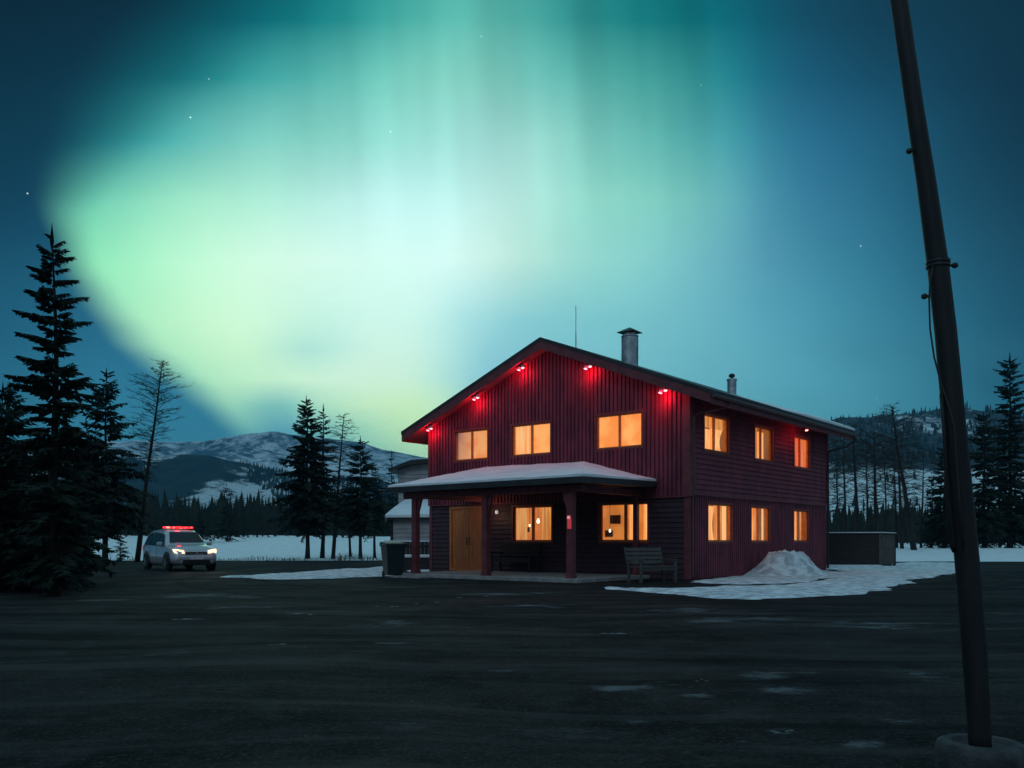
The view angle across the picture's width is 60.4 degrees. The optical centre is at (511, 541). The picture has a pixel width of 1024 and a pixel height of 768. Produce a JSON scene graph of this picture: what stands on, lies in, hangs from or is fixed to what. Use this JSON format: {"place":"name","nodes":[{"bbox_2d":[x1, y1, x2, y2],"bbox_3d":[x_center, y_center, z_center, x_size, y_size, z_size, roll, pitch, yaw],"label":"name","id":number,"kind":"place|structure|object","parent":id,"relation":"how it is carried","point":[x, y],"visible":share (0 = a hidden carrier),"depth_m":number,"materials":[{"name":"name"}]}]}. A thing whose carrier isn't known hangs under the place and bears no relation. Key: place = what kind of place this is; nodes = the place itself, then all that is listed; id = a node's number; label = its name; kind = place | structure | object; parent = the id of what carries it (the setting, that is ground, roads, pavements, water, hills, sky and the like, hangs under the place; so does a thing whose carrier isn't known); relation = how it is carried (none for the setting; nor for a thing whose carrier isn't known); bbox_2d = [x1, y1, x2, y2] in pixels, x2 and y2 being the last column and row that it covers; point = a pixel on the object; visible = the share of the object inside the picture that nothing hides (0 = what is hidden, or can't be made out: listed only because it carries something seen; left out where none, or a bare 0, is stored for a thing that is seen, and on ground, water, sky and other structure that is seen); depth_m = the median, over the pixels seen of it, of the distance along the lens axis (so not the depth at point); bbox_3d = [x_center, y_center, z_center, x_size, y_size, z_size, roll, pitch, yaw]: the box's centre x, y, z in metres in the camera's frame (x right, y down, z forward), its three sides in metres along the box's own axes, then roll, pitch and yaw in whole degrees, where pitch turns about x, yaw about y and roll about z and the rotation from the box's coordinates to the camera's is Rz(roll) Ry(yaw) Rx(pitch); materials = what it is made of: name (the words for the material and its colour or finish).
{"place":"outdoors","nodes":[
{"label":"outdoors","id":0,"kind":"place"},
{"bbox_2d":[13,454,394,509],"bbox_3d":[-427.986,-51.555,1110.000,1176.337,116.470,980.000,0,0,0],"label":"forested mountain","id":1,"kind":"structure","parent":0,"point":[205,478],"depth_m":998.82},
{"bbox_2d":[57,456,398,503],"bbox_3d":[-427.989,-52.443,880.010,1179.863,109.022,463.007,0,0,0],"label":"mountain forest","id":2,"kind":"object","parent":1,"relation":"on","point":[272,483],"visible":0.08,"depth_m":1024.30,"materials":[{"name":"plant"}]},
{"bbox_2d":[4,432,427,482],"bbox_3d":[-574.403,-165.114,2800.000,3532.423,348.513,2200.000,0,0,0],"label":"snowy mountain","id":3,"kind":"structure","parent":0,"point":[266,449],"depth_m":2598.52,"materials":[{"name":"snow"}]},
{"bbox_2d":[0,560,1023,767],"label":"parking lot","id":4,"kind":"structure","parent":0,"point":[122,669],"depth_m":7.71,"materials":[{"name":"asphalt"}]},
{"bbox_2d":[0,452,48,582],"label":"spruce tree","id":5,"kind":"object","parent":4,"relation":"on","point":[40,473],"visible":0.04,"depth_m":24.83,"materials":[{"name":"green plant"}]},
{"bbox_2d":[0,382,105,591],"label":"spruce tree","id":6,"kind":"object","parent":4,"relation":"on","point":[13,515],"visible":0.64,"depth_m":20.23,"materials":[{"name":"green plant"}]},
{"bbox_2d":[0,226,111,596],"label":"spruce tree","id":7,"kind":"object","parent":4,"relation":"on","point":[50,449],"visible":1,"depth_m":18.34,"materials":[{"name":"green plant"}]},
{"bbox_2d":[63,420,110,513],"bbox_3d":[-22.719,-2.762,46.965,3.341,7.960,3.425,0,0,0],"label":"spruce tree","id":8,"kind":"object","parent":4,"relation":"on","point":[87,431],"visible":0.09,"depth_m":46.96,"materials":[{"name":"green plant"}]},
{"bbox_2d":[57,425,118,585],"bbox_3d":[-11.455,-0.829,23.089,2.147,4.498,1.949,0,0,0],"label":"spruce tree","id":9,"kind":"object","parent":4,"relation":"on","point":[88,552],"visible":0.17,"depth_m":23.02,"materials":[{"name":"green plant"}]},
{"bbox_2d":[69,366,158,564],"bbox_3d":[-19.774,-3.690,42.934,4.995,9.815,4.786,0,0,0],"label":"spruce tree","id":10,"kind":"object","parent":4,"relation":"on","point":[113,490],"visible":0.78,"depth_m":42.86,"materials":[{"name":"green plant"}]},
{"bbox_2d":[143,526,216,570],"bbox_3d":[-13.751,0.284,36.273,2.156,1.857,4.577,0,0,-38],"label":"patrol car","id":11,"kind":"object","parent":4,"relation":"on","point":[168,548],"visible":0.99,"depth_m":35.27,"materials":[{"name":"silver metal"}]},
{"bbox_2d":[222,566,391,578],"bbox_3d":[-6.737,1.160,33.182,5.600,0.208,13.160,0,0,0],"label":"snow strip","id":12,"kind":"object","parent":4,"relation":"on","point":[351,572],"visible":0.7,"depth_m":29.22,"materials":[{"name":"snow"}]},
{"bbox_2d":[379,542,406,575],"bbox_3d":[-3.938,0.565,29.070,0.729,1.159,0.890,0,0,-24],"label":"wheelie bin","id":13,"kind":"object","parent":4,"relation":"on","point":[393,555],"visible":0.96,"depth_m":28.77,"materials":[{"name":"green plastic"}]},
{"bbox_2d":[385,459,429,554],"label":"grey outbuilding","id":14,"kind":"structure","parent":4,"relation":"on","point":[399,515],"depth_m":42.90,"materials":[{"name":"wood"}]},
{"bbox_2d":[403,555,428,569],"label":"wall","id":15,"kind":"structure","parent":4,"relation":"on","point":[424,561],"depth_m":35.50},
{"bbox_2d":[406,569,428,571],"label":"swept snow","id":16,"kind":"structure","parent":4,"relation":"on","point":[424,570],"depth_m":34.31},
{"bbox_2d":[384,540,428,554],"bbox_3d":[-4.193,0.540,38.030,2.680,1.220,0.120,0,0,0],"label":"board fence","id":17,"kind":"object","parent":16,"relation":"on","point":[408,550],"visible":0.24,"depth_m":38.00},
{"bbox_2d":[173,596,793,732],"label":"snow remnants","id":18,"kind":"object","parent":4,"relation":"on","point":[518,650],"visible":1,"depth_m":10.97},
{"bbox_2d":[386,327,857,582],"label":"red house","id":19,"kind":"structure","parent":4,"relation":"on","point":[583,466],"depth_m":29.17,"materials":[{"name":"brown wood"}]},
{"bbox_2d":[453,509,468,567],"bbox_3d":[-1.919,-0.135,32.604,0.833,2.170,0.123,0,0,40],"label":"door","id":20,"kind":"structure","parent":19,"relation":"in","point":[460,516],"depth_m":32.59,"materials":[{"name":"brown wood"}]},
{"bbox_2d":[454,426,488,462],"bbox_3d":[-1.212,-3.545,32.497,2.140,1.610,0.945,0,0,40],"label":"window","id":21,"kind":"structure","parent":19,"relation":"in","point":[469,444],"depth_m":32.31,"materials":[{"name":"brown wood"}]},
{"bbox_2d":[469,508,481,567],"bbox_3d":[-1.268,-0.135,32.064,0.833,2.170,0.124,0,0,40],"label":"door","id":22,"kind":"structure","parent":19,"relation":"in","point":[475,515],"depth_m":32.13,"materials":[{"name":"brown wood"}]},
{"bbox_2d":[491,542,541,572],"bbox_3d":[0.119,0.520,30.264,1.760,1.019,0.734,0,0,40],"label":"porch bench","id":23,"kind":"object","parent":19,"relation":"on","point":[529,554],"visible":0.96,"depth_m":30.31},
{"bbox_2d":[511,420,549,457],"bbox_3d":[0.944,-3.550,30.711,2.220,1.600,0.945,0,0,40],"label":"window","id":24,"kind":"structure","parent":19,"relation":"in","point":[531,438],"depth_m":30.53,"materials":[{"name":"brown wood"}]},
{"bbox_2d":[511,504,553,542],"bbox_3d":[0.771,-0.630,30.933,2.770,1.740,0.945,0,0,40],"label":"window","id":25,"kind":"structure","parent":19,"relation":"in","point":[530,523],"depth_m":30.91,"materials":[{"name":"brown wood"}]},
{"bbox_2d":[594,409,642,451],"bbox_3d":[3.474,-3.555,28.168,1.850,1.220,0.257,0,0,40],"label":"window","id":26,"kind":"structure","parent":19,"relation":"in","point":[621,430],"depth_m":28.23,"materials":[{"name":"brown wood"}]},
{"bbox_2d":[598,500,649,542],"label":"window","id":27,"kind":"structure","parent":19,"relation":"in","point":[615,518],"depth_m":28.75,"materials":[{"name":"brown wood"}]},
{"bbox_2d":[703,412,729,455],"bbox_3d":[6.139,-3.425,28.150,0.945,1.650,2.200,0,0,40],"label":"window","id":28,"kind":"structure","parent":19,"relation":"in","point":[716,429],"depth_m":28.24,"materials":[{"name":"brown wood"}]},
{"bbox_2d":[708,501,732,543],"bbox_3d":[6.327,-0.615,28.476,0.945,1.730,2.220,0,0,40],"label":"window","id":29,"kind":"structure","parent":19,"relation":"in","point":[720,516],"depth_m":28.48,"materials":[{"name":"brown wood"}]},
{"bbox_2d":[752,504,770,543],"bbox_3d":[8.286,-0.615,30.839,0.945,1.730,2.040,0,0,40],"label":"window","id":30,"kind":"structure","parent":19,"relation":"in","point":[761,516],"depth_m":31.13,"materials":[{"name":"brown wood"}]},
{"bbox_2d":[753,423,773,463],"bbox_3d":[8.422,-3.415,30.908,0.945,1.670,2.000,0,0,40],"label":"window","id":31,"kind":"structure","parent":19,"relation":"in","point":[763,439],"depth_m":31.02,"materials":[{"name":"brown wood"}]},
{"bbox_2d":[794,508,808,542],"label":"window","id":32,"kind":"structure","parent":19,"relation":"in","point":[801,517],"depth_m":33.65,"materials":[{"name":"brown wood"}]},
{"bbox_2d":[793,434,810,470],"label":"window","id":33,"kind":"structure","parent":19,"relation":"in","point":[802,444],"depth_m":33.73,"materials":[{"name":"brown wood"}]},
{"bbox_2d":[623,547,677,582],"bbox_3d":[3.991,0.644,25.287,1.510,0.999,0.734,0,0,-38],"label":"wooden bench","id":34,"kind":"object","parent":4,"relation":"on","point":[641,560],"visible":1,"depth_m":25.30,"materials":[{"name":"grey wood"}]},
{"bbox_2d":[604,562,954,599],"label":"snow bank","id":35,"kind":"structure","parent":4,"relation":"on","point":[854,580],"depth_m":21.56,"materials":[{"name":"snow"}]},
{"bbox_2d":[694,570,843,584],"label":"snow patch","id":36,"kind":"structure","parent":35,"relation":"on","point":[751,579],"depth_m":26.04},
{"bbox_2d":[742,549,835,575],"bbox_3d":[9.388,0.732,29.900,4.600,0.970,3.000,0,0,-28],"label":"snow pile","id":37,"kind":"object","parent":36,"relation":"on","point":[784,562],"visible":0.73,"depth_m":29.20,"materials":[{"name":"snow"}]},
{"bbox_2d":[826,532,895,566],"bbox_3d":[15.890,0.340,41.338,4.934,1.600,3.300,0,0,10],"label":"wooden enclosure","id":38,"kind":"object","parent":4,"relation":"on","point":[862,548],"visible":0.65,"depth_m":40.60,"materials":[{"name":"wood"}]},
{"bbox_2d":[890,0,1023,767],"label":"leaning pole","id":39,"kind":"object","parent":4,"relation":"on","point":[978,745],"visible":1,"depth_m":3.96,"materials":[{"name":"wood"}]},
{"bbox_2d":[0,0,1023,457],"label":"sky","id":40,"kind":"structure","parent":0,"point":[363,209],"materials":[{"name":"teal"}]},
{"bbox_2d":[91,535,1023,561],"bbox_3d":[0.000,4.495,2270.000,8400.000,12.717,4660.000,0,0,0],"label":"snow field","id":41,"kind":"structure","parent":0,"point":[271,547],"depth_m":74.90,"materials":[{"name":"snow"}]},
{"bbox_2d":[113,535,130,561],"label":"spruce tree","id":42,"kind":"object","parent":41,"relation":"on","point":[119,558],"visible":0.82,"depth_m":51.97,"materials":[{"name":"green plant"}]},
{"bbox_2d":[121,359,193,561],"bbox_3d":[-20.176,-4.613,49.928,3.779,11.686,3.464,0,0,29],"label":"bare pine","id":43,"kind":"object","parent":41,"relation":"on","point":[143,508],"visible":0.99,"depth_m":49.92,"materials":[{"name":"brown plant"}]},
{"bbox_2d":[154,513,162,530],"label":"conifer","id":44,"kind":"object","parent":41,"relation":"on","point":[158,522],"visible":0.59,"depth_m":114.46,"materials":[{"name":"green plant"}]},
{"bbox_2d":[158,503,167,528],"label":"conifer","id":45,"kind":"object","parent":41,"relation":"on","point":[162,518],"visible":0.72,"depth_m":119.30,"materials":[{"name":"green plant"}]},
{"bbox_2d":[168,503,175,526],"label":"conifer","id":46,"kind":"object","parent":41,"relation":"on","point":[173,513],"visible":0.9,"depth_m":133.31,"materials":[{"name":"green plant"}]},
{"bbox_2d":[166,498,179,523],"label":"conifer","id":47,"kind":"object","parent":41,"relation":"on","point":[174,507],"visible":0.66,"depth_m":150.06,"materials":[{"name":"green plant"}]},
{"bbox_2d":[175,497,186,526],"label":"conifer","id":48,"kind":"object","parent":41,"relation":"on","point":[181,517],"visible":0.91,"depth_m":140.28,"materials":[{"name":"green plant"}]},
{"bbox_2d":[180,499,193,529],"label":"conifer","id":49,"kind":"object","parent":41,"relation":"on","point":[185,525],"visible":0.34,"depth_m":144.41,"materials":[{"name":"green plant"}]},
{"bbox_2d":[180,492,197,526],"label":"conifer","id":50,"kind":"object","parent":41,"relation":"on","point":[189,518],"visible":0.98,"depth_m":116.58,"materials":[{"name":"green plant"}]},
{"bbox_2d":[187,498,202,532],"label":"conifer","id":51,"kind":"object","parent":41,"relation":"on","point":[196,511],"visible":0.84,"depth_m":116.18,"materials":[{"name":"green plant"}]},
{"bbox_2d":[188,512,213,540],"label":"spruce tree","id":52,"kind":"object","parent":41,"relation":"on","point":[202,534],"visible":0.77,"depth_m":87.90,"materials":[{"name":"green plant"}]},
{"bbox_2d":[202,508,210,533],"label":"conifer","id":53,"kind":"object","parent":41,"relation":"on","point":[207,517],"visible":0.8,"depth_m":120.78,"materials":[{"name":"green plant"}]},
{"bbox_2d":[206,499,219,535],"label":"conifer","id":54,"kind":"object","parent":41,"relation":"on","point":[215,512],"visible":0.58,"depth_m":141.06,"materials":[{"name":"green plant"}]},
{"bbox_2d":[209,503,225,535],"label":"conifer","id":55,"kind":"object","parent":41,"relation":"on","point":[217,514],"visible":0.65,"depth_m":126.91,"materials":[{"name":"green plant"}]},
{"bbox_2d":[208,483,244,541],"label":"spruce tree","id":56,"kind":"object","parent":41,"relation":"on","point":[230,532],"visible":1,"depth_m":89.92,"materials":[{"name":"green plant"}]},
{"bbox_2d":[224,491,241,536],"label":"conifer","id":57,"kind":"object","parent":41,"relation":"on","point":[231,513],"visible":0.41,"depth_m":121.14,"materials":[{"name":"green plant"}]},
{"bbox_2d":[232,497,244,535],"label":"conifer","id":58,"kind":"object","parent":41,"relation":"on","point":[238,514],"visible":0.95,"depth_m":115.40,"materials":[{"name":"green plant"}]},
{"bbox_2d":[233,501,245,536],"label":"conifer","id":59,"kind":"object","parent":41,"relation":"on","point":[239,518],"visible":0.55,"depth_m":120.42,"materials":[{"name":"green plant"}]},
{"bbox_2d":[236,503,249,536],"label":"conifer","id":60,"kind":"object","parent":41,"relation":"on","point":[243,532],"visible":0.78,"depth_m":116.10,"materials":[{"name":"green plant"}]},
{"bbox_2d":[109,553,379,560],"bbox_3d":[-19.505,0.889,56.696,41.027,0.522,6.614,0,0,0],"label":"roadside scrub","id":61,"kind":"object","parent":41,"relation":"on","point":[341,555],"visible":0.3,"depth_m":55.79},
{"bbox_2d":[237,493,252,536],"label":"conifer","id":62,"kind":"object","parent":41,"relation":"on","point":[243,508],"visible":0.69,"depth_m":121.32,"materials":[{"name":"green plant"}]},
{"bbox_2d":[246,499,266,536],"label":"conifer","id":63,"kind":"object","parent":41,"relation":"on","point":[257,526],"visible":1,"depth_m":108.73,"materials":[{"name":"green plant"}]},
{"bbox_2d":[258,497,265,536],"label":"conifer","id":64,"kind":"object","parent":41,"relation":"on","point":[262,510],"visible":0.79,"depth_m":116.92,"materials":[{"name":"green plant"}]},
{"bbox_2d":[254,491,272,534],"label":"conifer","id":65,"kind":"object","parent":41,"relation":"on","point":[261,514],"visible":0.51,"depth_m":163.71,"materials":[{"name":"green plant"}]},
{"bbox_2d":[260,499,272,535],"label":"conifer","id":66,"kind":"object","parent":41,"relation":"on","point":[267,514],"visible":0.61,"depth_m":126.56,"materials":[{"name":"green plant"}]},
{"bbox_2d":[264,512,272,536],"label":"conifer","id":67,"kind":"object","parent":41,"relation":"on","point":[268,529],"visible":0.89,"depth_m":108.38,"materials":[{"name":"green plant"}]},
{"bbox_2d":[263,498,279,535],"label":"conifer","id":68,"kind":"object","parent":41,"relation":"on","point":[274,527],"visible":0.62,"depth_m":123.96,"materials":[{"name":"green plant"}]},
{"bbox_2d":[266,395,349,558],"bbox_3d":[-13.899,-4.441,60.039,5.848,11.306,4.989,0,0,0],"label":"spruce tree","id":69,"kind":"object","parent":41,"relation":"on","point":[306,505],"visible":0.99,"depth_m":59.59,"materials":[{"name":"green plant"}]},
{"bbox_2d":[308,404,348,557],"bbox_3d":[-13.297,-4.400,63.007,3.333,11.209,3.294,0,0,-19],"label":"spruce tree","id":70,"kind":"object","parent":41,"relation":"on","point":[322,549],"visible":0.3,"depth_m":62.91,"materials":[{"name":"green plant"}]},
{"bbox_2d":[321,436,340,531],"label":"bare pine","id":71,"kind":"object","parent":41,"relation":"on","point":[331,455],"visible":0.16,"depth_m":66.02,"materials":[{"name":"green plant"}]},
{"bbox_2d":[311,413,366,558],"bbox_3d":[-11.650,-3.783,60.119,3.729,10.007,4.740,0,0,0],"label":"bare pine","id":72,"kind":"object","parent":41,"relation":"on","point":[333,551],"visible":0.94,"depth_m":59.92,"materials":[{"name":"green plant"}]},
{"bbox_2d":[333,487,345,537],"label":"conifer","id":73,"kind":"object","parent":41,"relation":"on","point":[341,517],"visible":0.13,"depth_m":108.20,"materials":[{"name":"green plant"}]},
{"bbox_2d":[333,473,353,555],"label":"spruce tree","id":74,"kind":"object","parent":41,"relation":"on","point":[350,551],"visible":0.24,"depth_m":65.90,"materials":[{"name":"green plant"}]},
{"bbox_2d":[327,436,393,558],"bbox_3d":[-10.040,-3.062,59.974,4.985,8.551,4.944,0,0,0],"label":"spruce tree","id":75,"kind":"object","parent":41,"relation":"on","point":[366,522],"visible":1,"depth_m":59.63,"materials":[{"name":"green plant"}]},
{"bbox_2d":[364,471,389,557],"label":"spruce tree","id":76,"kind":"object","parent":41,"relation":"on","point":[379,511],"visible":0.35,"depth_m":62.92,"materials":[{"name":"green plant"}]},
{"bbox_2d":[382,452,397,539],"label":"spruce tree","id":77,"kind":"object","parent":41,"relation":"on","point":[388,495],"visible":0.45,"depth_m":71.97,"materials":[{"name":"green plant"}]},
{"bbox_2d":[112,489,1022,542],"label":"valley forest","id":78,"kind":"object","parent":41,"relation":"on","point":[165,512],"visible":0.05,"depth_m":175.21,"materials":[{"name":"plant"}]},
{"bbox_2d":[829,472,846,524],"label":"conifer","id":79,"kind":"object","parent":41,"relation":"on","point":[840,512],"visible":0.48,"depth_m":111.44,"materials":[{"name":"green plant"}]},
{"bbox_2d":[829,439,849,531],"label":"leafless tree","id":80,"kind":"object","parent":41,"relation":"on","point":[837,517],"visible":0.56,"depth_m":92.33,"materials":[{"name":"brown plant"}]},
{"bbox_2d":[826,422,853,531],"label":"leafless tree","id":81,"kind":"object","parent":41,"relation":"on","point":[842,457],"visible":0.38,"depth_m":71.02,"materials":[{"name":"brown plant"}]},
{"bbox_2d":[830,438,860,531],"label":"leafless tree","id":82,"kind":"object","parent":41,"relation":"on","point":[844,509],"visible":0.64,"depth_m":79.15,"materials":[{"name":"brown plant"}]},
{"bbox_2d":[829,423,880,531],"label":"leafless tree","id":83,"kind":"object","parent":41,"relation":"on","point":[856,493],"visible":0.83,"depth_m":75.12,"materials":[{"name":"brown plant"}]},
{"bbox_2d":[848,503,865,531],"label":"conifer","id":84,"kind":"object","parent":41,"relation":"on","point":[854,520],"visible":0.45,"depth_m":112.51,"materials":[{"name":"green plant"}]},
{"bbox_2d":[846,439,883,531],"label":"leafless tree","id":85,"kind":"object","parent":41,"relation":"on","point":[867,508],"visible":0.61,"depth_m":81.77,"materials":[{"name":"brown plant"}]},
{"bbox_2d":[864,481,881,526],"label":"conifer","id":86,"kind":"object","parent":41,"relation":"on","point":[871,518],"visible":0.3,"depth_m":119.85,"materials":[{"name":"green plant"}]},
{"bbox_2d":[848,429,899,531],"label":"leafless tree","id":87,"kind":"object","parent":41,"relation":"on","point":[875,513],"visible":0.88,"depth_m":73.82,"materials":[{"name":"brown plant"}]},
{"bbox_2d":[865,445,894,531],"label":"leafless tree","id":88,"kind":"object","parent":41,"relation":"on","point":[886,511],"visible":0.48,"depth_m":84.43,"materials":[{"name":"brown plant"}]},
{"bbox_2d":[887,479,896,534],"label":"conifer","id":89,"kind":"object","parent":41,"relation":"on","point":[892,511],"visible":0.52,"depth_m":145.35,"materials":[{"name":"green plant"}]},
{"bbox_2d":[872,438,912,547],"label":"leafless tree","id":90,"kind":"object","parent":41,"relation":"on","point":[895,489],"visible":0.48,"depth_m":76.50,"materials":[{"name":"brown plant"}]},
{"bbox_2d":[858,402,937,549],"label":"leafless tree","id":91,"kind":"object","parent":41,"relation":"on","point":[912,541],"visible":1,"depth_m":68.55,"materials":[{"name":"brown plant"}]},
{"bbox_2d":[871,432,926,548],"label":"leafless tree","id":92,"kind":"object","parent":41,"relation":"on","point":[900,524],"visible":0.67,"depth_m":71.22,"materials":[{"name":"brown plant"}]},
{"bbox_2d":[911,496,920,540],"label":"conifer","id":93,"kind":"object","parent":41,"relation":"on","point":[914,510],"visible":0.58,"depth_m":141.37,"materials":[{"name":"green plant"}]},
{"bbox_2d":[911,509,923,543],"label":"conifer","id":94,"kind":"object","parent":41,"relation":"on","point":[918,519],"visible":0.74,"depth_m":138.14,"materials":[{"name":"green plant"}]},
{"bbox_2d":[900,447,942,547],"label":"leafless tree","id":95,"kind":"object","parent":41,"relation":"on","point":[922,508],"visible":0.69,"depth_m":79.15,"materials":[{"name":"brown plant"}]},
{"bbox_2d":[914,478,938,547],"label":"spruce tree","id":96,"kind":"object","parent":41,"relation":"on","point":[926,541],"visible":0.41,"depth_m":76.00,"materials":[{"name":"green plant"}]},
{"bbox_2d":[918,448,949,547],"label":"spruce tree","id":97,"kind":"object","parent":41,"relation":"on","point":[940,532],"visible":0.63,"depth_m":72.95,"materials":[{"name":"green plant"}]},
{"bbox_2d":[968,435,991,491],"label":"leafless tree","id":98,"kind":"object","parent":41,"relation":"on","point":[977,455],"visible":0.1,"depth_m":86.95,"materials":[{"name":"black plant"}]},
{"bbox_2d":[968,410,1009,547],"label":"spruce tree","id":99,"kind":"object","parent":41,"relation":"on","point":[985,521],"visible":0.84,"depth_m":74.61,"materials":[{"name":"green plant"}]},
{"bbox_2d":[973,423,1007,547],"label":"leafless tree","id":100,"kind":"object","parent":41,"relation":"on","point":[995,466],"visible":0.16,"depth_m":81.76,"materials":[{"name":"brown plant"}]},
{"bbox_2d":[979,353,1023,547],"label":"spruce tree","id":101,"kind":"object","parent":41,"relation":"on","point":[1010,480],"visible":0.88,"depth_m":76.74,"materials":[{"name":"green plant"}]},
{"bbox_2d":[1002,433,1023,547],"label":"spruce tree","id":102,"kind":"object","parent":41,"relation":"on","point":[1022,532],"visible":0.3,"depth_m":78.16,"materials":[{"name":"green plant"}]},
{"bbox_2d":[826,407,1023,520],"bbox_3d":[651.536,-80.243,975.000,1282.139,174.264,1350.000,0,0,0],"label":"wooded hill","id":103,"kind":"structure","parent":0,"point":[929,418],"depth_m":786.21,"materials":[{"name":"snow"}]},
{"bbox_2d":[829,402,1023,512],"bbox_3d":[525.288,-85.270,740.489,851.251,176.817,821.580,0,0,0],"label":"hillside forest","id":104,"kind":"object","parent":103,"relation":"on","point":[939,439],"visible":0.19,"depth_m":866.40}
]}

